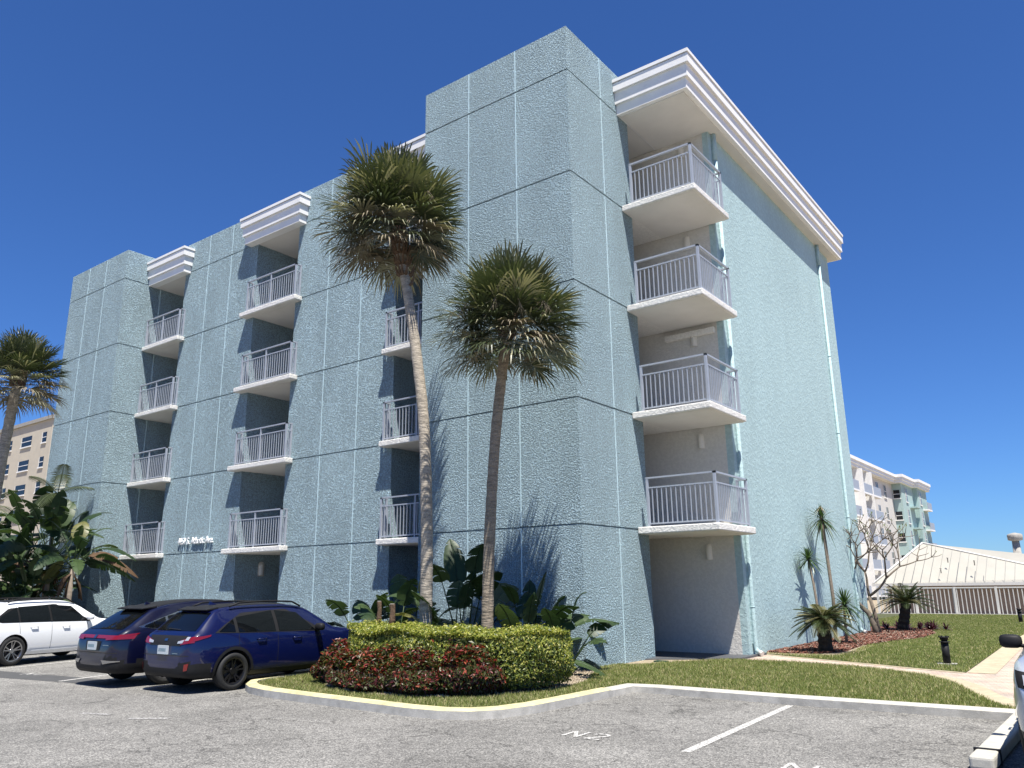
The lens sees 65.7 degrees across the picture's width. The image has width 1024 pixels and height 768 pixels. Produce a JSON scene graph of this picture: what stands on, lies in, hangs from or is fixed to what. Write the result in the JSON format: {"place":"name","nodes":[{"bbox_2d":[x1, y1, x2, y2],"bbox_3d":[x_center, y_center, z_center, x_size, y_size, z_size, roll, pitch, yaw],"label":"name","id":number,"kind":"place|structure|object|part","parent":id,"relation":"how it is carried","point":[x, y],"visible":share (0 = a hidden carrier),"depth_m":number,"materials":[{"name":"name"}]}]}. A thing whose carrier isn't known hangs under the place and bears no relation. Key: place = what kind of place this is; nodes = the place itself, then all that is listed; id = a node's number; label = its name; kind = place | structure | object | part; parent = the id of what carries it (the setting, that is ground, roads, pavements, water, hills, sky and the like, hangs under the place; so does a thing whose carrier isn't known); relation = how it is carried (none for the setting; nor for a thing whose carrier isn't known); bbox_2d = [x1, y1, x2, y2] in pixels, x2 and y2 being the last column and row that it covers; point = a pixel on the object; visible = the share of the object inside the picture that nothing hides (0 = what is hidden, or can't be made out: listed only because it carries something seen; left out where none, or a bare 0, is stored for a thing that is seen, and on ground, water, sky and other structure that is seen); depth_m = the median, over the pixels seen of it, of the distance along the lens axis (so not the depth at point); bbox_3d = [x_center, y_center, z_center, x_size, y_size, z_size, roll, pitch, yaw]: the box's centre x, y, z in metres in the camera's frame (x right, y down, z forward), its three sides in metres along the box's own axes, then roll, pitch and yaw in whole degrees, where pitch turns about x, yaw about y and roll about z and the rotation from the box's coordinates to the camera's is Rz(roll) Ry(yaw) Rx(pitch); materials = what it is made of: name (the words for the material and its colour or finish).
{"place":"outdoors","nodes":[
{"label":"outdoors","id":0,"kind":"place"},
{"bbox_2d":[323,669,593,696],"bbox_3d":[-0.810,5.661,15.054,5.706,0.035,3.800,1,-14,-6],"label":"gravel","id":1,"kind":"structure","parent":0,"point":[574,678],"depth_m":14.38,"materials":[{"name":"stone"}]},
{"bbox_2d":[325,592,418,626],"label":"bird of paradise plant","id":2,"kind":"object","parent":1,"relation":"on","point":[341,606],"visible":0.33,"depth_m":19.13,"materials":[{"name":"green plant"}]},
{"bbox_2d":[376,601,381,620],"bbox_3d":[-2.971,5.639,17.554,0.183,1.613,0.123,-11,-18,36],"label":"cut stump","id":3,"kind":"object","parent":1,"relation":"on","point":[379,611],"visible":0.41,"depth_m":17.65,"materials":[{"name":"wood"}]},
{"bbox_2d":[309,137,468,625],"bbox_3d":[-2.949,0.152,18.676,4.043,12.791,3.875,6,-16,-23],"label":"palm tree","id":4,"kind":"object","parent":1,"relation":"on","point":[396,190],"visible":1,"depth_m":18.91,"materials":[{"name":"green plant"}]},
{"bbox_2d":[389,604,394,623],"bbox_3d":[-2.655,5.624,17.388,0.210,1.557,0.150,-11,-18,36],"label":"cut stump","id":5,"kind":"object","parent":1,"relation":"on","point":[392,614],"visible":0.36,"depth_m":17.46,"materials":[{"name":"wood"}]},
{"bbox_2d":[353,578,439,623],"bbox_3d":[-2.826,5.521,18.114,3.376,2.097,2.906,6,-16,-24],"label":"bird of paradise plant","id":6,"kind":"object","parent":1,"relation":"on","point":[404,595],"visible":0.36,"depth_m":18.31,"materials":[{"name":"green plant"}]},
{"bbox_2d":[376,573,480,626],"bbox_3d":[-2.704,5.575,18.961,3.467,2.410,3.574,9,-17,-34],"label":"bird of paradise plant","id":7,"kind":"object","parent":1,"relation":"on","point":[399,580],"visible":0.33,"depth_m":19.48,"materials":[{"name":"green plant"}]},
{"bbox_2d":[389,569,514,625],"bbox_3d":[-1.426,5.190,17.206,3.648,2.254,3.424,-11,-18,36],"label":"bird of paradise plant","id":8,"kind":"object","parent":1,"relation":"on","point":[461,594],"visible":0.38,"depth_m":17.31,"materials":[{"name":"green plant"}]},
{"bbox_2d":[387,539,561,625],"bbox_3d":[-1.008,5.045,18.248,3.953,3.044,4.829,1,-14,-7],"label":"bird of paradise plant","id":9,"kind":"object","parent":1,"relation":"on","point":[457,567],"visible":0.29,"depth_m":18.44,"materials":[{"name":"green plant"}]},
{"bbox_2d":[420,239,589,629],"bbox_3d":[-0.047,1.388,16.443,3.694,9.220,3.638,-11,-18,36],"label":"palm tree","id":10,"kind":"object","parent":1,"relation":"on","point":[508,289],"visible":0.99,"depth_m":16.55,"materials":[{"name":"green plant"}]},
{"bbox_2d":[448,572,613,643],"bbox_3d":[0.495,5.248,17.402,3.330,2.195,3.145,-11,-18,36],"label":"bird of paradise plant","id":11,"kind":"object","parent":1,"relation":"on","point":[513,595],"visible":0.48,"depth_m":17.07,"materials":[{"name":"green plant"}]},
{"bbox_2d":[475,592,604,675],"bbox_3d":[0.478,5.208,16.123,3.232,1.901,2.128,5,-15,-20],"label":"bird of paradise plant","id":12,"kind":"object","parent":1,"relation":"on","point":[526,609],"visible":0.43,"depth_m":16.27,"materials":[{"name":"green plant"}]},
{"bbox_2d":[541,592,619,672],"bbox_3d":[1.004,5.371,16.495,2.704,2.023,2.796,0,-14,-2],"label":"bird of paradise plant","id":13,"kind":"object","parent":1,"relation":"on","point":[548,616],"visible":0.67,"depth_m":16.54,"materials":[{"name":"green plant"}]},
{"bbox_2d":[0,651,1023,767],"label":"parking lot","id":14,"kind":"structure","parent":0,"point":[208,724],"depth_m":10.49,"materials":[{"name":"grey asphalt"}]},
{"bbox_2d":[0,485,18,523],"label":"feather palm","id":15,"kind":"object","parent":14,"relation":"on","point":[15,491],"visible":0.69,"depth_m":34.23,"materials":[{"name":"green plant"}]},
{"bbox_2d":[0,525,40,597],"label":"bird of paradise plant","id":16,"kind":"object","parent":14,"relation":"on","point":[6,535],"visible":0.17,"depth_m":32.11,"materials":[{"name":"green plant"}]},
{"bbox_2d":[0,567,59,597],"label":"bird of paradise plant","id":17,"kind":"object","parent":14,"relation":"on","point":[18,581],"visible":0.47,"depth_m":29.73,"materials":[{"name":"green plant"}]},
{"bbox_2d":[0,510,63,595],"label":"bird of paradise plant","id":18,"kind":"object","parent":14,"relation":"on","point":[8,522],"visible":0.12,"depth_m":32.63,"materials":[{"name":"green plant"}]},
{"bbox_2d":[0,324,72,499],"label":"palm tree","id":19,"kind":"object","parent":14,"relation":"on","point":[22,355],"visible":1,"depth_m":27.07,"materials":[{"name":"green plant"}]},
{"bbox_2d":[2,661,70,668],"bbox_3d":[-12.399,7.732,22.077,0.117,0.001,5.616,-6,-15,18],"label":"parking line","id":20,"kind":"object","parent":14,"relation":"on","point":[33,665],"visible":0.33,"depth_m":21.20,"materials":[{"name":"white paint"}]},
{"bbox_2d":[0,523,76,599],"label":"bird of paradise plant","id":21,"kind":"object","parent":14,"relation":"on","point":[25,532],"visible":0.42,"depth_m":29.85,"materials":[{"name":"green plant"}]},
{"bbox_2d":[0,486,88,594],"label":"bird of paradise plant","id":22,"kind":"object","parent":14,"relation":"on","point":[15,500],"visible":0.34,"depth_m":32.09,"materials":[{"name":"green plant"}]},
{"bbox_2d":[0,548,96,601],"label":"bird of paradise plant","id":23,"kind":"object","parent":14,"relation":"on","point":[52,570],"visible":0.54,"depth_m":29.02,"materials":[{"name":"green plant"}]},
{"bbox_2d":[0,597,105,665],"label":"white suv","id":24,"kind":"object","parent":14,"relation":"on","point":[34,626],"visible":0.78,"depth_m":21.95,"materials":[{"name":"white paint"}]},
{"bbox_3d":[-13.465,6.168,21.188,0.191,0.383,0.571,-6,-15,21],"label":"window","id":25,"kind":"part","parent":24,"relation":"part of","materials":[{"name":"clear glass"}]},
{"bbox_3d":[-13.179,6.332,21.901,0.220,0.445,0.898,-6,-15,21],"label":"window","id":26,"kind":"part","parent":24,"relation":"part of","materials":[{"name":"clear glass"}]},
{"bbox_3d":[-12.772,6.587,22.864,0.226,0.470,1.132,-6,-15,21],"label":"window","id":27,"kind":"part","parent":24,"relation":"part of","materials":[{"name":"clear glass"}]},
{"bbox_2d":[28,464,94,596],"bbox_3d":[-18.479,6.716,31.835,2.416,6.947,3.177,10,-18,-35],"label":"feather palm","id":28,"kind":"object","parent":14,"relation":"on","point":[58,478],"visible":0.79,"depth_m":32.31,"materials":[{"name":"green plant"}]},
{"bbox_2d":[0,671,125,684],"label":"asphalt patch","id":29,"kind":"object","parent":14,"relation":"on","point":[29,676],"visible":1,"depth_m":17.81,"materials":[{"name":"grey asphalt"}]},
{"bbox_2d":[0,489,138,598],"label":"bird of paradise plant","id":30,"kind":"object","parent":14,"relation":"on","point":[61,514],"visible":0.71,"depth_m":30.29,"materials":[{"name":"green plant"}]},
{"bbox_2d":[21,520,135,600],"bbox_3d":[-15.740,7.168,28.737,3.319,4.484,3.843,11,-18,-38],"label":"bird of paradise plant","id":31,"kind":"object","parent":14,"relation":"on","point":[79,534],"visible":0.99,"depth_m":28.73,"materials":[{"name":"green plant"}]},
{"bbox_2d":[62,674,107,680],"bbox_3d":[-8.906,7.146,19.950,0.117,0.001,5.850,-6,-15,18],"label":"parking line","id":32,"kind":"object","parent":14,"relation":"on","point":[84,677],"visible":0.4,"depth_m":17.85,"materials":[{"name":"white paint"}]},
{"bbox_2d":[79,712,109,714],"bbox_3d":[-6.618,5.237,12.598,0.611,0.001,0.117,-6,-15,20],"label":"parking line","id":33,"kind":"object","parent":14,"relation":"on","point":[94,713],"visible":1,"depth_m":12.61,"materials":[{"name":"paint"}]},
{"bbox_2d":[129,717,171,718],"bbox_3d":[-5.524,5.090,12.078,0.633,0.001,0.140,-1,-14,3],"label":"parking line","id":34,"kind":"object","parent":14,"relation":"on","point":[151,718],"visible":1,"depth_m":12.06,"materials":[{"name":"paint"}]},
{"bbox_2d":[75,599,235,683],"bbox_3d":[-7.206,5.806,18.216,2.228,1.692,4.846,-11,-18,36],"label":"fastback car","id":35,"kind":"object","parent":14,"relation":"on","point":[113,646],"visible":0.47,"depth_m":16.40,"materials":[{"name":"blue paint"}]},
{"bbox_3d":[-8.342,5.011,16.873,1.347,0.347,0.586,-11,-18,36],"label":"rear window","id":36,"kind":"part","parent":35,"relation":"part of","materials":[{"name":"black glass"}]},
{"bbox_3d":[-7.485,5.015,16.647,0.122,0.240,0.490,-11,-18,36],"label":"window","id":37,"kind":"part","parent":35,"relation":"part of","materials":[{"name":"black glass"}]},
{"bbox_2d":[140,678,210,689],"bbox_3d":[-6.449,6.644,18.103,0.117,0.001,5.382,-6,-15,18],"label":"parking line","id":38,"kind":"object","parent":14,"relation":"on","point":[171,684],"visible":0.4,"depth_m":16.25,"materials":[{"name":"white paint"}]},
{"bbox_2d":[142,600,348,689],"bbox_3d":[-5.382,5.518,17.115,2.220,1.664,4.656,-11,-17,34],"label":"crossover car","id":39,"kind":"object","parent":14,"relation":"on","point":[228,646],"visible":0.9,"depth_m":15.81,"materials":[{"name":"blue paint"}]},
{"bbox_3d":[-6.495,4.706,15.723,1.306,0.326,0.396,-11,-17,34],"label":"rear window","id":40,"kind":"part","parent":39,"relation":"part of","materials":[{"name":"black glass"}]},
{"bbox_3d":[-5.608,4.745,15.577,0.130,0.251,0.367,-11,-17,34],"label":"window","id":41,"kind":"part","parent":39,"relation":"part of","materials":[{"name":"black glass"}]},
{"bbox_3d":[-5.230,4.836,16.167,0.222,0.409,0.898,-11,-17,34],"label":"window","id":42,"kind":"part","parent":39,"relation":"part of","materials":[{"name":"black glass"}]},
{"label":"window","id":43,"kind":"part","parent":39,"relation":"part of","materials":[{"name":"black glass"}]},
{"bbox_2d":[245,671,610,719],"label":"kerb","id":44,"kind":"structure","parent":14,"relation":"on","point":[253,687],"depth_m":12.53,"materials":[{"name":"yellow paint"}]},
{"bbox_2d":[562,731,591,736],"bbox_3d":[0.837,4.581,10.387,0.272,0.001,0.394,-11,-18,36],"label":"stall number","id":45,"kind":"object","parent":14,"relation":"on","point":[575,733],"visible":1,"depth_m":10.40,"materials":[{"name":"white paint"}]},
{"bbox_2d":[585,734,610,739],"bbox_3d":[1.106,4.527,10.189,0.259,0.001,0.430,-11,-18,36],"label":"stall number","id":46,"kind":"object","parent":14,"relation":"on","point":[608,735],"visible":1,"depth_m":10.13,"materials":[{"name":"white paint"}]},
{"bbox_2d":[681,705,791,751],"bbox_3d":[3.215,4.687,10.901,0.117,0.001,4.275,-10,-17,33],"label":"parking line","id":47,"kind":"object","parent":14,"relation":"on","point":[718,737],"visible":1,"depth_m":10.50,"materials":[{"name":"white paint"}]},
{"bbox_2d":[781,762,820,767],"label":"stall number","id":48,"kind":"object","parent":14,"relation":"on","point":[794,765],"visible":1,"depth_m":8.39,"materials":[{"name":"white paint"}]},
{"bbox_2d":[604,683,1015,720],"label":"kerb","id":49,"kind":"structure","parent":14,"relation":"on","point":[987,713],"depth_m":12.41,"materials":[{"name":"beige paint"}]},
{"bbox_2d":[969,712,1020,767],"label":"wheel stop","id":50,"kind":"object","parent":14,"relation":"on","point":[995,748],"visible":0.94,"depth_m":8.67,"materials":[{"name":"beige paint"}]},
{"bbox_2d":[999,634,1023,751],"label":"silver suv","id":51,"kind":"object","parent":14,"relation":"on","point":[1010,641],"visible":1,"depth_m":7.97,"materials":[{"name":"grey paint"}]},
{"bbox_2d":[0,0,1023,553],"label":"sky","id":52,"kind":"structure","parent":0,"point":[151,128],"materials":[{"name":"blue"}]},
{"bbox_2d":[259,657,1015,708],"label":"lawn","id":53,"kind":"structure","parent":0,"point":[681,677],"depth_m":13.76,"materials":[{"name":"plant"}]},
{"bbox_2d":[302,638,358,683],"bbox_3d":[-3.328,5.432,15.524,1.356,0.888,1.349,-2,-14,4],"label":"croton bush","id":54,"kind":"object","parent":53,"relation":"on","point":[321,668],"visible":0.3,"depth_m":15.36,"materials":[{"name":"red plant"}]},
{"bbox_2d":[324,644,373,688],"bbox_3d":[-2.805,5.272,14.790,1.445,0.820,1.279,-6,-15,20],"label":"croton bush","id":55,"kind":"object","parent":53,"relation":"on","point":[335,676],"visible":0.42,"depth_m":14.54,"materials":[{"name":"red plant"}]},
{"bbox_2d":[342,639,400,692],"bbox_3d":[-2.353,5.057,14.210,1.445,0.939,1.148,-11,-18,36],"label":"croton bush","id":56,"kind":"object","parent":53,"relation":"on","point":[372,668],"visible":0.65,"depth_m":13.94,"materials":[{"name":"red plant"}]},
{"bbox_2d":[382,638,442,695],"bbox_3d":[-1.599,4.934,13.821,1.364,0.969,1.321,-11,-18,36],"label":"croton bush","id":57,"kind":"object","parent":53,"relation":"on","point":[409,672],"visible":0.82,"depth_m":13.42,"materials":[{"name":"red plant"}]},
{"bbox_2d":[347,618,576,692],"bbox_3d":[-1.517,5.180,15.321,5.694,1.233,2.473,-11,-18,36],"label":"hedge","id":58,"kind":"object","parent":53,"relation":"on","point":[525,654],"visible":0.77,"depth_m":13.95,"materials":[{"name":"green plant"}]},
{"bbox_2d":[432,636,506,697],"bbox_3d":[-0.765,4.868,13.677,1.536,1.005,1.311,-11,-18,36],"label":"croton bush","id":59,"kind":"object","parent":53,"relation":"on","point":[476,674],"visible":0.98,"depth_m":13.23,"materials":[{"name":"red plant"}]},
{"bbox_2d":[625,659,718,663],"bbox_3d":[3.809,6.724,19.101,3.054,0.109,0.979,5,-15,-21],"label":"sand patch","id":60,"kind":"object","parent":53,"relation":"on","point":[644,661],"visible":0.17,"depth_m":19.00,"materials":[{"name":"beige sand"}]},
{"bbox_2d":[867,599,889,612],"bbox_3d":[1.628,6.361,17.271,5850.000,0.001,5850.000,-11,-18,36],"label":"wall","id":61,"kind":"structure","parent":0,"point":[875,603],"depth_m":65.67,"materials":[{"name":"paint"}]},
{"bbox_2d":[0,414,54,599],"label":"beige tower block","id":62,"kind":"structure","parent":61,"relation":"on","point":[29,451],"depth_m":91.46,"materials":[{"name":"beige paint"}]},
{"bbox_2d":[5,464,8,475],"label":"window","id":63,"kind":"structure","parent":62,"relation":"in","point":[7,467],"depth_m":94.49,"materials":[{"name":"blue glass"}]},
{"bbox_2d":[14,484,25,496],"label":"window","id":64,"kind":"structure","parent":62,"relation":"in","point":[21,488],"depth_m":91.13,"materials":[{"name":"blue glass"}]},
{"bbox_2d":[16,460,28,472],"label":"window","id":65,"kind":"structure","parent":62,"relation":"in","point":[23,465],"depth_m":92.01,"materials":[{"name":"blue glass"}]},
{"bbox_2d":[20,436,31,448],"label":"window","id":66,"kind":"structure","parent":62,"relation":"in","point":[26,442],"depth_m":92.71,"materials":[{"name":"blue glass"}]},
{"bbox_2d":[33,482,39,493],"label":"window","id":67,"kind":"structure","parent":62,"relation":"in","point":[37,486],"depth_m":88.77,"materials":[{"name":"blue glass"}]},
{"bbox_2d":[37,456,43,468],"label":"window","id":68,"kind":"structure","parent":62,"relation":"in","point":[40,464],"depth_m":89.36,"materials":[{"name":"blue glass"}]},
{"bbox_2d":[40,432,46,443],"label":"window","id":69,"kind":"structure","parent":62,"relation":"in","point":[44,435],"depth_m":90.08,"materials":[{"name":"blue glass"}]},
{"bbox_2d":[33,26,870,668],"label":"apartment building","id":70,"kind":"structure","parent":61,"relation":"on","point":[239,416],"depth_m":24.01,"materials":[{"name":"teal paint"}]},
{"bbox_2d":[850,454,936,599],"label":"apartment block","id":71,"kind":"structure","parent":61,"relation":"on","point":[898,499],"depth_m":104.51,"materials":[{"name":"white paint"}]},
{"bbox_2d":[883,485,887,498],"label":"window","id":72,"kind":"structure","parent":71,"relation":"in","point":[884,488],"depth_m":105.73,"materials":[{"name":"white glass"}]},
{"bbox_2d":[886,507,890,520],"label":"window","id":73,"kind":"structure","parent":71,"relation":"in","point":[887,511],"depth_m":104.97,"materials":[{"name":"white glass"}]},
{"bbox_2d":[891,552,894,564],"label":"window","id":74,"kind":"structure","parent":71,"relation":"in","point":[893,559],"depth_m":103.58,"materials":[{"name":"white glass"}]},
{"bbox_2d":[892,490,900,498],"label":"window","id":75,"kind":"structure","parent":71,"relation":"in","point":[896,494],"depth_m":109.00,"materials":[{"name":"black glass"}]},
{"bbox_2d":[895,511,903,520],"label":"window","id":76,"kind":"structure","parent":71,"relation":"in","point":[899,516],"depth_m":108.26,"materials":[{"name":"black glass"}]},
{"bbox_2d":[898,533,906,542],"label":"window","id":77,"kind":"structure","parent":71,"relation":"in","point":[904,539],"depth_m":107.50,"materials":[{"name":"black glass"}]},
{"bbox_2d":[872,613,1022,614],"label":"kerb","id":78,"kind":"structure","parent":61,"relation":"on","point":[928,613],"depth_m":45.67,"materials":[{"name":"beige paint"}]},
{"bbox_2d":[876,586,1023,613],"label":"picket fence","id":79,"kind":"object","parent":61,"relation":"on","point":[955,598],"visible":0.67,"depth_m":44.70,"materials":[{"name":"paint"}]},
{"bbox_2d":[1007,533,1022,552],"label":"vent stack","id":80,"kind":"object","parent":61,"relation":"on","point":[1015,538],"visible":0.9,"depth_m":56.82,"materials":[{"name":"metal"}]},
{"bbox_2d":[744,648,1022,700],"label":"walkway","id":81,"kind":"structure","parent":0,"point":[1000,682],"depth_m":15.83,"materials":[{"name":"beige concrete"}]},
{"bbox_2d":[767,654,965,672],"bbox_3d":[7.822,6.479,18.483,0.188,0.001,5.709,7,-16,-26],"label":"path border","id":82,"kind":"object","parent":81,"relation":"on","point":[871,664],"visible":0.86,"depth_m":17.86,"materials":[{"name":"beige concrete"}]},
{"bbox_2d":[875,667,1014,705],"bbox_3d":[7.893,5.382,14.202,1.091,0.001,6.658,-1,-14,2],"label":"path border","id":83,"kind":"object","parent":81,"relation":"on","point":[991,694],"visible":0.58,"depth_m":13.39,"materials":[{"name":"beige concrete"}]},
{"bbox_2d":[968,635,1023,673],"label":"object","id":84,"kind":"structure","parent":81,"relation":"on","point":[997,661],"depth_m":18.23,"materials":[{"name":"beige concrete"}]},
{"bbox_2d":[767,613,1023,672],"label":"lawn","id":85,"kind":"structure","parent":0,"point":[884,615],"depth_m":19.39,"materials":[{"name":"plant"}]},
{"bbox_2d":[767,645,871,655],"bbox_3d":[8.839,7.310,21.625,4.431,0.111,1.816,10,-18,-36],"label":"sand patch","id":86,"kind":"object","parent":85,"relation":"on","point":[824,653],"visible":0.12,"depth_m":20.71,"materials":[{"name":"soil"}]},
{"bbox_2d":[766,626,934,653],"bbox_3d":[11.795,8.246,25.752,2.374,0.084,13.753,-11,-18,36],"label":"mulch","id":87,"kind":"object","parent":85,"relation":"on","point":[892,634],"visible":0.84,"depth_m":24.88,"materials":[{"name":"wood"}]},
{"bbox_2d":[795,547,831,603],"bbox_3d":[9.012,6.341,23.728,1.216,3.031,1.234,-11,-18,36],"label":"dracaena","id":88,"kind":"object","parent":87,"relation":"on","point":[807,554],"visible":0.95,"depth_m":23.91,"materials":[{"name":"green plant"}]},
{"bbox_2d":[788,602,859,651],"bbox_3d":[8.330,6.529,21.121,1.728,1.386,1.669,10,-18,-36],"label":"sago palm","id":89,"kind":"object","parent":87,"relation":"on","point":[823,619],"visible":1,"depth_m":20.93,"materials":[{"name":"green plant"}]},
{"bbox_2d":[806,503,843,641],"bbox_3d":[9.952,5.943,24.957,1.290,4.393,1.428,-11,-18,36],"label":"dracaena","id":90,"kind":"object","parent":87,"relation":"on","point":[821,526],"visible":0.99,"depth_m":25.14,"materials":[{"name":"green plant"}]},
{"bbox_2d":[825,588,871,642],"bbox_3d":[10.117,7.018,23.980,1.533,1.819,1.534,-11,-18,36],"label":"dracaena","id":91,"kind":"object","parent":87,"relation":"on","point":[844,599],"visible":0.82,"depth_m":23.95,"materials":[{"name":"green plant"}]},
{"bbox_2d":[843,509,941,632],"bbox_3d":[13.057,7.013,29.712,4.306,4.641,4.707,8,-17,-30],"label":"bare tree","id":92,"kind":"object","parent":87,"relation":"on","point":[875,624],"visible":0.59,"depth_m":28.87,"materials":[{"name":"brown plant"}]},
{"bbox_2d":[881,620,923,628],"bbox_3d":[15.182,9.478,31.215,1.700,0.399,2.211,-3,-15,8],"label":"red rosette plant","id":93,"kind":"object","parent":87,"relation":"on","point":[885,625],"visible":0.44,"depth_m":30.87,"materials":[{"name":"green plant"}]},
{"bbox_2d":[875,582,942,629],"bbox_3d":[14.798,8.451,29.878,2.298,1.949,2.348,9,-17,-32],"label":"sago palm","id":94,"kind":"object","parent":87,"relation":"on","point":[905,597],"visible":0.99,"depth_m":29.75,"materials":[{"name":"green plant"}]},
{"bbox_2d":[909,619,955,629],"bbox_3d":[16.443,9.430,31.084,2.041,0.398,3.198,-11,-18,36],"label":"red rosette plant","id":95,"kind":"object","parent":87,"relation":"on","point":[931,625],"visible":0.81,"depth_m":30.05,"materials":[{"name":"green plant"}]},
{"bbox_2d":[937,635,957,664],"bbox_3d":[9.681,5.944,17.710,0.398,0.620,0.281,-8,-16,28],"label":"bollard light","id":96,"kind":"object","parent":85,"relation":"on","point":[944,642],"visible":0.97,"depth_m":17.66,"materials":[{"name":"black plastic"}]},
{"bbox_2d":[1016,608,1022,621],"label":"bollard light","id":97,"kind":"object","parent":85,"relation":"on","point":[1019,613],"visible":0.93,"depth_m":34.88,"materials":[{"name":"black plastic"}]},
{"bbox_2d":[872,542,1023,613],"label":"pavilion","id":98,"kind":"structure","parent":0,"point":[951,566],"depth_m":48.74,"materials":[{"name":"metal"}]}
]}

